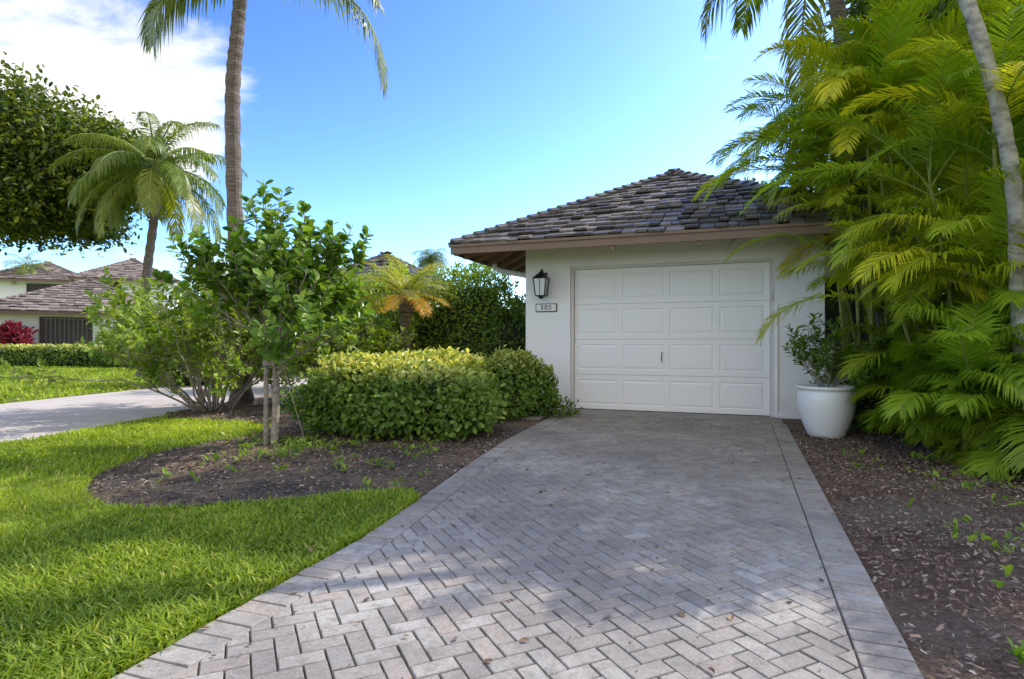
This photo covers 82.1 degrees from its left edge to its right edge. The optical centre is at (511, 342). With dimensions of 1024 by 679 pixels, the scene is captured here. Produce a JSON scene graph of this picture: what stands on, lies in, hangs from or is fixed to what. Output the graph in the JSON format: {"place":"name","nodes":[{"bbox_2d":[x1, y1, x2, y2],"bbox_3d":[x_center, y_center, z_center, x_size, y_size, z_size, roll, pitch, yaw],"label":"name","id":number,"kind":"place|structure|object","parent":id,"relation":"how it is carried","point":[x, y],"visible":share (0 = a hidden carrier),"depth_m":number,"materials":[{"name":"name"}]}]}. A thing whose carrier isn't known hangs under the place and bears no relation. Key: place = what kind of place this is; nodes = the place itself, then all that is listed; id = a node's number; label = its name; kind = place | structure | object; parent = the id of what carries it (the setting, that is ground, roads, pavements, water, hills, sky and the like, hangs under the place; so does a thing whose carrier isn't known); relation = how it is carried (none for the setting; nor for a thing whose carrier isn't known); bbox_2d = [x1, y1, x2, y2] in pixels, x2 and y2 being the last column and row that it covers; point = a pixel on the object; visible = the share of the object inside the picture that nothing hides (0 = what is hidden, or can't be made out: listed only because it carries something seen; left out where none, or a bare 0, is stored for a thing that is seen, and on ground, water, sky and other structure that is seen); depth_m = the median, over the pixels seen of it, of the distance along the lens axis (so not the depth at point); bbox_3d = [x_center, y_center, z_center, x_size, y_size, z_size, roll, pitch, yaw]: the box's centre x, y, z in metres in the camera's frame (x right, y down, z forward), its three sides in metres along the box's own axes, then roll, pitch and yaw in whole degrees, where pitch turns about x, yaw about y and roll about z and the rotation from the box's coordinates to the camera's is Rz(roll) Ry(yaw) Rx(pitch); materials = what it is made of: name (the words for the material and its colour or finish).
{"place":"outdoors","nodes":[
{"label":"outdoors","id":0,"kind":"place"},
{"bbox_2d":[0,314,124,345],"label":"walls","id":1,"kind":"structure","parent":0,"point":[30,320],"depth_m":27.31,"materials":[{"name":"white paint"}]},
{"bbox_2d":[39,317,92,344],"bbox_3d":[-21.136,-0.145,27.884,2.020,2.070,0.060,0,0,-30],"label":"slatted shutter","id":2,"kind":"object","parent":1,"relation":"attached to","point":[90,333],"visible":0.66,"depth_m":27.85,"materials":[{"name":"grey metal"}]},
{"bbox_2d":[41,318,90,344],"bbox_3d":[-21.161,-0.145,27.927,1.900,1.950,0.062,0,0,-30],"label":"window recess","id":3,"kind":"object","parent":1,"relation":"in","point":[64,330],"depth_m":27.77,"materials":[{"name":"black metal"}]},
{"bbox_3d":[-22.300,-1.350,31.000,7.980,0.040,7.980,0,0,-30],"label":"soffit","id":4,"kind":"object","parent":1,"relation":"attached to","visible":0},
{"bbox_2d":[0,278,171,313],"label":"roof","id":5,"kind":"structure","parent":4,"relation":"on","point":[53,298],"depth_m":28.26,"materials":[{"name":"brown tile"}]},
{"bbox_2d":[0,310,174,316],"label":"fascia","id":6,"kind":"structure","parent":5,"relation":"attached to","point":[42,312],"depth_m":26.91,"materials":[{"name":"brown paint"}]},
{"bbox_2d":[12,283,159,313],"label":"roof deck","id":7,"kind":"structure","parent":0,"point":[39,305],"depth_m":26.84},
{"bbox_2d":[0,375,308,441],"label":"neighbour driveway","id":8,"kind":"structure","parent":0,"point":[29,419],"depth_m":9.15,"materials":[{"name":"grey concrete"}]},
{"bbox_2d":[0,0,858,306],"label":"sky","id":9,"kind":"structure","parent":0,"point":[495,112],"materials":[{"name":"blue"}]},
{"bbox_2d":[0,365,868,678],"bbox_3d":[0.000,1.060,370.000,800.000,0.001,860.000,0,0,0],"label":"ground","id":10,"kind":"structure","parent":0,"point":[8,400],"depth_m":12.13,"materials":[{"name":"green plant"}]},
{"bbox_2d":[0,319,38,348],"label":"red ti plant","id":11,"kind":"object","parent":10,"relation":"on","point":[14,333],"visible":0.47,"depth_m":26.10,"materials":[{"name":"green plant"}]},
{"bbox_2d":[1,251,51,284],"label":"coconut palm","id":12,"kind":"object","parent":10,"relation":"on","point":[26,266],"visible":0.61,"depth_m":42.58,"materials":[{"name":"green plant"}]},
{"bbox_2d":[0,280,65,297],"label":"walls","id":13,"kind":"structure","parent":10,"relation":"on","point":[7,289],"depth_m":41.97,"materials":[{"name":"white paint"}]},
{"bbox_2d":[28,284,55,291],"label":"window recess","id":14,"kind":"object","parent":13,"relation":"attached to","point":[35,284],"depth_m":42.41,"materials":[{"name":"black glass"}]},
{"bbox_2d":[26,283,60,291],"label":"slatted shutter","id":15,"kind":"object","parent":13,"relation":"attached to","point":[37,286],"visible":0.38,"depth_m":42.47,"materials":[{"name":"black wood"}]},
{"bbox_2d":[0,343,105,366],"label":"hedge","id":16,"kind":"object","parent":10,"relation":"on","point":[61,355],"visible":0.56,"depth_m":24.95,"materials":[{"name":"green plant"}]},
{"bbox_2d":[0,51,196,257],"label":"broadleaf tree","id":17,"kind":"object","parent":10,"relation":"on","point":[34,195],"visible":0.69,"depth_m":18.60,"materials":[{"name":"green plant"}]},
{"bbox_2d":[83,343,135,367],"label":"hedge","id":18,"kind":"object","parent":10,"relation":"on","point":[101,362],"visible":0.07,"depth_m":23.91,"materials":[{"name":"green plant"}]},
{"bbox_2d":[96,280,174,308],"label":"walls","id":19,"kind":"structure","parent":10,"relation":"on","point":[135,284],"depth_m":43.35,"materials":[{"name":"white paint"}]},
{"bbox_2d":[48,111,248,375],"bbox_3d":[-10.898,-2.857,17.953,4.598,7.782,4.614,0,0,15],"label":"coconut palm","id":20,"kind":"object","parent":10,"relation":"on","point":[163,173],"visible":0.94,"depth_m":17.41,"materials":[{"name":"green plant"}]},
{"bbox_2d":[128,311,229,386],"bbox_3d":[-7.993,0.141,14.525,2.887,1.873,2.577,0,0,0],"label":"green bush","id":21,"kind":"object","parent":10,"relation":"on","point":[182,379],"visible":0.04,"depth_m":13.79,"materials":[{"name":"green plant"}]},
{"bbox_2d":[85,389,552,507],"bbox_3d":[-2.129,1.031,10.137,6.091,0.065,12.912,0,0,10],"label":"mulch bed","id":22,"kind":"object","parent":10,"relation":"on","point":[229,490],"visible":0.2,"depth_m":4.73,"materials":[{"name":"brown wood"}]},
{"bbox_2d":[0,238,365,412],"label":"spreading shrub","id":23,"kind":"object","parent":22,"relation":"on","point":[192,332],"visible":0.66,"depth_m":8.04,"materials":[{"name":"green plant"}]},
{"bbox_2d":[136,0,389,404],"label":"coconut palm","id":24,"kind":"object","parent":22,"relation":"on","point":[151,36],"visible":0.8,"depth_m":9.71,"materials":[{"name":"green plant"}]},
{"bbox_2d":[152,179,375,453],"bbox_3d":[-2.450,-0.317,5.721,2.038,2.697,1.794,0,0,0],"label":"staked clusia tree","id":25,"kind":"object","parent":22,"relation":"on","point":[294,290],"visible":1,"depth_m":5.62,"materials":[{"name":"green plant"}]},
{"bbox_2d":[143,430,445,487],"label":"weeds","id":26,"kind":"object","parent":22,"relation":"on","point":[295,445],"visible":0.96,"depth_m":5.31,"materials":[{"name":"green plant"}]},
{"bbox_2d":[249,254,422,388],"bbox_3d":[-3.897,-0.590,13.362,5.076,3.348,2.599,0,0,0],"label":"green bush","id":27,"kind":"object","parent":22,"relation":"on","point":[367,283],"visible":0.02,"depth_m":13.02,"materials":[{"name":"green plant"}]},
{"bbox_2d":[241,280,441,400],"bbox_3d":[-2.701,-0.028,9.641,2.966,2.143,2.795,0,0,18],"label":"spreading shrub","id":28,"kind":"object","parent":22,"relation":"on","point":[369,341],"visible":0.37,"depth_m":9.19,"materials":[{"name":"green plant"}]},
{"bbox_2d":[280,345,508,441],"bbox_3d":[-1.313,0.547,6.785,2.551,1.042,1.970,0,0,0],"label":"trimmed hedge","id":29,"kind":"object","parent":22,"relation":"on","point":[364,395],"visible":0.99,"depth_m":6.15,"materials":[{"name":"green plant"}]},
{"bbox_2d":[346,302,460,353],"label":"green bush","id":30,"kind":"object","parent":22,"relation":"on","point":[391,317],"visible":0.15,"depth_m":10.72,"materials":[{"name":"green plant"}]},
{"bbox_2d":[351,254,459,350],"bbox_3d":[-1.860,-0.213,10.288,1.940,2.487,2.076,0,0,0],"label":"yellow palm","id":31,"kind":"object","parent":22,"relation":"on","point":[407,293],"visible":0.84,"depth_m":10.13,"materials":[{"name":"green plant"}]},
{"bbox_2d":[393,258,525,363],"bbox_3d":[-0.652,-0.388,11.117,3.167,2.844,2.201,0,0,0],"label":"green bush","id":32,"kind":"object","parent":22,"relation":"on","point":[473,306],"visible":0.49,"depth_m":10.70,"materials":[{"name":"green plant"}]},
{"bbox_2d":[472,291,525,358],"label":"green bush","id":33,"kind":"object","parent":22,"relation":"on","point":[511,332],"visible":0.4,"depth_m":10.23,"materials":[{"name":"green plant"}]},
{"bbox_2d":[480,344,561,419],"bbox_3d":[0.008,0.556,8.186,1.415,1.049,1.420,0,0,0],"label":"trimmed hedge","id":34,"kind":"object","parent":22,"relation":"on","point":[523,375],"visible":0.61,"depth_m":7.82,"materials":[{"name":"green plant"}]},
{"bbox_2d":[497,413,553,419],"bbox_3d":[0.126,1.022,8.248,0.784,0.055,0.795,0,0,20],"label":"stepping pad","id":35,"kind":"object","parent":22,"relation":"on","point":[531,417],"visible":0.17,"depth_m":7.81,"materials":[{"name":"concrete"}]},
{"bbox_2d":[510,394,582,417],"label":"ground creeper","id":36,"kind":"object","parent":22,"relation":"on","point":[555,410],"visible":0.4,"depth_m":7.99,"materials":[{"name":"green plant"}]},
{"bbox_2d":[248,292,433,374],"bbox_3d":[-6.159,-0.435,19.080,8.514,3.068,3.223,0,0,0],"label":"green bush","id":37,"kind":"object","parent":10,"relation":"on","point":[301,369],"depth_m":18.64,"materials":[{"name":"green plant"}]},
{"bbox_2d":[413,248,448,274],"bbox_3d":[-4.666,-2.209,33.965,2.323,6.485,2.222,0,0,0],"label":"distant palm","id":38,"kind":"object","parent":10,"relation":"on","point":[437,256],"visible":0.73,"depth_m":33.60,"materials":[{"name":"green plant"}]},
{"bbox_2d":[526,248,570,409],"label":"wall front","id":39,"kind":"structure","parent":10,"relation":"on","point":[548,337],"depth_m":9.02,"materials":[{"name":"paint"}]},
{"bbox_2d":[533,269,549,298],"bbox_3d":[0.449,-0.891,8.950,0.230,0.462,0.265,0,0,20],"label":"wall lantern","id":40,"kind":"object","parent":39,"relation":"attached to","point":[541,279],"depth_m":8.87,"materials":[{"name":"brown metal"}]},
{"bbox_2d":[536,303,556,311],"bbox_3d":[0.526,-0.530,9.045,0.340,0.130,0.031,0,0,20],"label":"house number sign","id":41,"kind":"object","parent":39,"relation":"attached to","point":[549,307],"visible":1,"depth_m":9.03,"materials":[{"name":"white metal"}]},
{"bbox_2d":[774,234,824,418],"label":"wall front","id":42,"kind":"structure","parent":10,"relation":"on","point":[791,376],"depth_m":7.89,"materials":[{"name":"paint"}]},
{"bbox_2d":[777,304,777,410],"bbox_3d":[3.586,0.205,7.937,0.020,1.450,0.020,0,0,-2],"label":"conduit","id":43,"kind":"object","parent":42,"relation":"attached to","point":[777,361],"visible":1,"depth_m":7.93,"materials":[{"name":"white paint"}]},
{"bbox_2d":[825,346,865,383],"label":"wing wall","id":44,"kind":"structure","parent":10,"relation":"on","point":[831,351],"depth_m":9.69,"materials":[{"name":"white paint"}]},
{"bbox_2d":[782,419,1023,678],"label":"mulch bed","id":45,"kind":"object","parent":10,"relation":"on","point":[943,649],"visible":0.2,"depth_m":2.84,"materials":[{"name":"brown wood"}]},
{"bbox_2d":[697,0,903,351],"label":"coconut palm","id":46,"kind":"object","parent":45,"relation":"on","point":[837,8],"visible":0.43,"depth_m":7.36,"materials":[{"name":"green plant"}]},
{"bbox_2d":[781,310,885,438],"bbox_3d":[3.450,0.341,6.439,0.901,1.378,1.059,0,0,-43],"label":"planter pot","id":47,"kind":"object","parent":45,"relation":"on","point":[826,410],"visible":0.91,"depth_m":6.28,"materials":[{"name":"ceramic"}]},
{"bbox_2d":[809,362,894,432],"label":"green bush","id":48,"kind":"object","parent":45,"relation":"on","point":[868,403],"visible":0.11,"depth_m":6.63,"materials":[{"name":"green plant"}]},
{"bbox_2d":[693,0,1023,362],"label":"areca palm","id":49,"kind":"object","parent":45,"relation":"on","point":[809,153],"visible":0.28,"depth_m":6.35,"materials":[{"name":"plant"}]},
{"bbox_2d":[715,0,1023,433],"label":"areca palm","id":50,"kind":"object","parent":45,"relation":"on","point":[816,49],"visible":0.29,"depth_m":6.47,"materials":[{"name":"plant"}]},
{"bbox_2d":[738,0,1023,462],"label":"areca palm","id":51,"kind":"object","parent":45,"relation":"on","point":[981,253],"visible":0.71,"depth_m":5.21,"materials":[{"name":"plant"}]},
{"bbox_2d":[836,325,962,448],"bbox_3d":[4.316,0.470,5.918,2.016,1.567,2.210,0,0,38],"label":"areca palm","id":52,"kind":"object","parent":45,"relation":"on","point":[942,437],"visible":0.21,"depth_m":5.79,"materials":[{"name":"plant"}]},
{"bbox_2d":[801,0,1022,169],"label":"broadleaf tree","id":53,"kind":"object","parent":45,"relation":"on","point":[852,11],"visible":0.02,"depth_m":9.20,"materials":[{"name":"green plant"}]},
{"bbox_2d":[823,0,1023,293],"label":"areca palm","id":54,"kind":"object","parent":45,"relation":"on","point":[926,24],"visible":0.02,"depth_m":6.13,"materials":[{"name":"plant"}]},
{"bbox_2d":[851,275,1009,441],"bbox_3d":[5.269,0.206,6.231,3.310,1.740,2.845,0,0,0],"label":"green bush","id":55,"kind":"object","parent":45,"relation":"on","point":[898,328],"visible":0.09,"depth_m":6.16,"materials":[{"name":"green plant"}]},
{"bbox_2d":[842,448,1023,664],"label":"weeds","id":56,"kind":"object","parent":45,"relation":"on","point":[1017,651],"visible":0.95,"depth_m":3.26,"materials":[{"name":"green plant"}]},
{"bbox_2d":[860,300,1023,486],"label":"areca palm","id":57,"kind":"object","parent":45,"relation":"on","point":[967,405],"visible":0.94,"depth_m":4.72,"materials":[{"name":"plant"}]},
{"bbox_2d":[957,0,1023,363],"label":"pale trunk palm","id":58,"kind":"object","parent":45,"relation":"on","point":[998,105],"visible":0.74,"depth_m":4.51,"materials":[{"name":"grey plant"}]},
{"bbox_3d":[1.057,-0.381,11.201,0.200,2.822,3.980,0,0,20],"label":"wall","id":59,"kind":"object","parent":10,"relation":"on","visible":0},
{"bbox_2d":[455,250,525,272],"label":"rafters","id":60,"kind":"object","parent":59,"relation":"on","point":[480,257],"visible":0.16,"depth_m":9.86,"materials":[{"name":"brown wood"}]},
{"bbox_2d":[492,263,525,277],"bbox_3d":[0.060,-0.183,9.941,0.809,2.327,0.122,0,0,5],"label":"downspout","id":61,"kind":"object","parent":59,"relation":"attached to","point":[495,267],"visible":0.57,"depth_m":9.93,"materials":[{"name":"white paint"}]},
{"bbox_2d":[485,230,894,272],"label":"soffit boards","id":62,"kind":"object","parent":59,"relation":"on","point":[504,258],"visible":0.11,"depth_m":10.20,"materials":[{"name":"brown wood"}]},
{"bbox_2d":[448,168,925,244],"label":"roof shakes","id":63,"kind":"object","parent":62,"relation":"on","point":[543,224],"visible":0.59,"depth_m":8.51,"materials":[{"name":"grey wood"}]},
{"bbox_2d":[448,215,922,270],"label":"fascia","id":64,"kind":"structure","parent":63,"relation":"attached to","point":[805,228],"depth_m":7.68,"materials":[{"name":"brown paint"}]},
{"bbox_2d":[610,241,700,249],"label":"brackets","id":65,"kind":"object","parent":64,"relation":"attached to","point":[613,247],"visible":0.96,"depth_m":7.86,"materials":[{"name":"brown paint"}]},
{"bbox_2d":[111,409,923,678],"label":"driveway","id":66,"kind":"structure","parent":0,"point":[820,624],"depth_m":2.51,"materials":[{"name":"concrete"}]},
{"bbox_2d":[571,267,574,408],"bbox_3d":[0.940,-0.054,9.014,0.045,2.168,0.130,0,0,20],"label":"door frame","id":67,"kind":"object","parent":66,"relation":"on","point":[572,334],"visible":0.71,"depth_m":8.95,"materials":[{"name":"white wood"}]},
{"bbox_2d":[201,416,1023,678],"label":"fallen leaves","id":68,"kind":"object","parent":66,"relation":"on","point":[682,614],"visible":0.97,"depth_m":2.45,"materials":[{"name":"brown plant"}]},
{"bbox_2d":[574,259,769,269],"bbox_3d":[2.251,-1.121,8.537,2.746,0.033,0.130,0,0,20],"label":"door frame top","id":69,"kind":"object","parent":66,"relation":"on","point":[674,264],"depth_m":8.47,"materials":[{"name":"white wood"}]},
{"bbox_2d":[575,262,769,415],"bbox_3d":[2.258,-0.043,8.556,2.740,2.122,0.050,0,0,20],"label":"garage door","id":70,"kind":"structure","parent":69,"relation":"attached to","point":[697,326],"depth_m":8.50,"materials":[{"name":"paint"}]},
{"bbox_2d":[576,408,766,415],"bbox_3d":[2.252,1.013,8.540,2.740,0.010,0.024,0,0,20],"label":"door bottom seal","id":71,"kind":"object","parent":70,"relation":"attached to","point":[674,412],"depth_m":8.48,"materials":[{"name":"black rubber"}]},
{"bbox_2d":[770,258,773,416],"bbox_3d":[3.562,-0.054,8.059,0.045,2.168,0.130,0,0,20],"label":"door frame","id":72,"kind":"object","parent":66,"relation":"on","point":[771,344],"visible":0.86,"depth_m":8.00,"materials":[{"name":"white paint"}]},
{"bbox_2d":[770,290,772,299],"bbox_3d":[3.526,-0.640,7.990,0.040,0.140,0.024,0,0,20],"label":"door lock plate","id":73,"kind":"object","parent":72,"relation":"attached to","point":[771,294],"depth_m":7.98,"materials":[{"name":"grey metal"}]},
{"bbox_2d":[465,177,853,243],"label":"roof deck","id":74,"kind":"structure","parent":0,"point":[663,218],"depth_m":8.24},
{"bbox_2d":[570,236,773,266],"bbox_3d":[2.253,-1.466,8.541,2.840,0.652,0.200,0,0,20],"label":"wall front header","id":75,"kind":"object","parent":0,"point":[674,252],"depth_m":8.42,"materials":[{"name":"paint"}]},
{"bbox_2d":[742,175,767,182],"bbox_3d":[10.905,-3.363,26.578,8.133,8.825,8.277,0,0,-17],"label":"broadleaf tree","id":76,"kind":"object","parent":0,"point":[754,180],"depth_m":25.73,"materials":[{"name":"green plant"}]},
{"bbox_2d":[825,278,914,342],"bbox_3d":[5.774,-0.510,9.643,1.795,1.120,0.040,0,0,20],"label":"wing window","id":77,"kind":"structure","parent":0,"point":[832,313],"depth_m":9.76,"materials":[{"name":"black glass"}]},
{"bbox_2d":[825,244,966,276],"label":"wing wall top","id":78,"kind":"structure","parent":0,"point":[827,267],"depth_m":9.70,"materials":[{"name":"white paint"}]},
{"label":"soffit","id":79,"kind":"object","parent":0,"visible":0},
{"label":"roof deck","id":80,"kind":"object","parent":79,"relation":"on","visible":0},
{"bbox_2d":[0,261,75,280],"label":"roof","id":81,"kind":"structure","parent":80,"relation":"on","point":[59,272],"depth_m":42.83,"materials":[{"name":"tile"}]},
{"bbox_2d":[0,278,72,282],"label":"fascia","id":82,"kind":"structure","parent":81,"relation":"attached to","point":[33,280],"depth_m":41.84,"materials":[{"name":"brown paint"}]},
{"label":"window recess","id":83,"kind":"object","parent":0,"visible":0},
{"bbox_2d":[99,281,120,288],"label":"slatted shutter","id":84,"kind":"object","parent":83,"relation":"attached to","point":[113,284],"visible":0.19,"depth_m":42.34,"materials":[{"name":"black wood"}]},
{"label":"walls","id":85,"kind":"object","parent":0,"visible":0},
{"bbox_3d":[-4.600,-1.650,21.500,5.180,0.040,5.180,0,0,18],"label":"soffit","id":86,"kind":"object","parent":85,"relation":"attached to","visible":0},
{"bbox_2d":[338,251,461,290],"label":"roof","id":87,"kind":"structure","parent":86,"relation":"on","point":[380,259],"depth_m":20.74,"materials":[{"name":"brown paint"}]},
{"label":"roof deck","id":88,"kind":"object","parent":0,"visible":0},
{"bbox_2d":[67,258,179,281],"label":"roof","id":89,"kind":"structure","parent":88,"relation":"on","point":[131,268],"depth_m":42.79,"materials":[{"name":"tile"}]},
{"bbox_2d":[68,277,178,282],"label":"fascia","id":90,"kind":"structure","parent":89,"relation":"attached to","point":[72,278],"depth_m":41.56,"materials":[{"name":"brown paint"}]}
]}

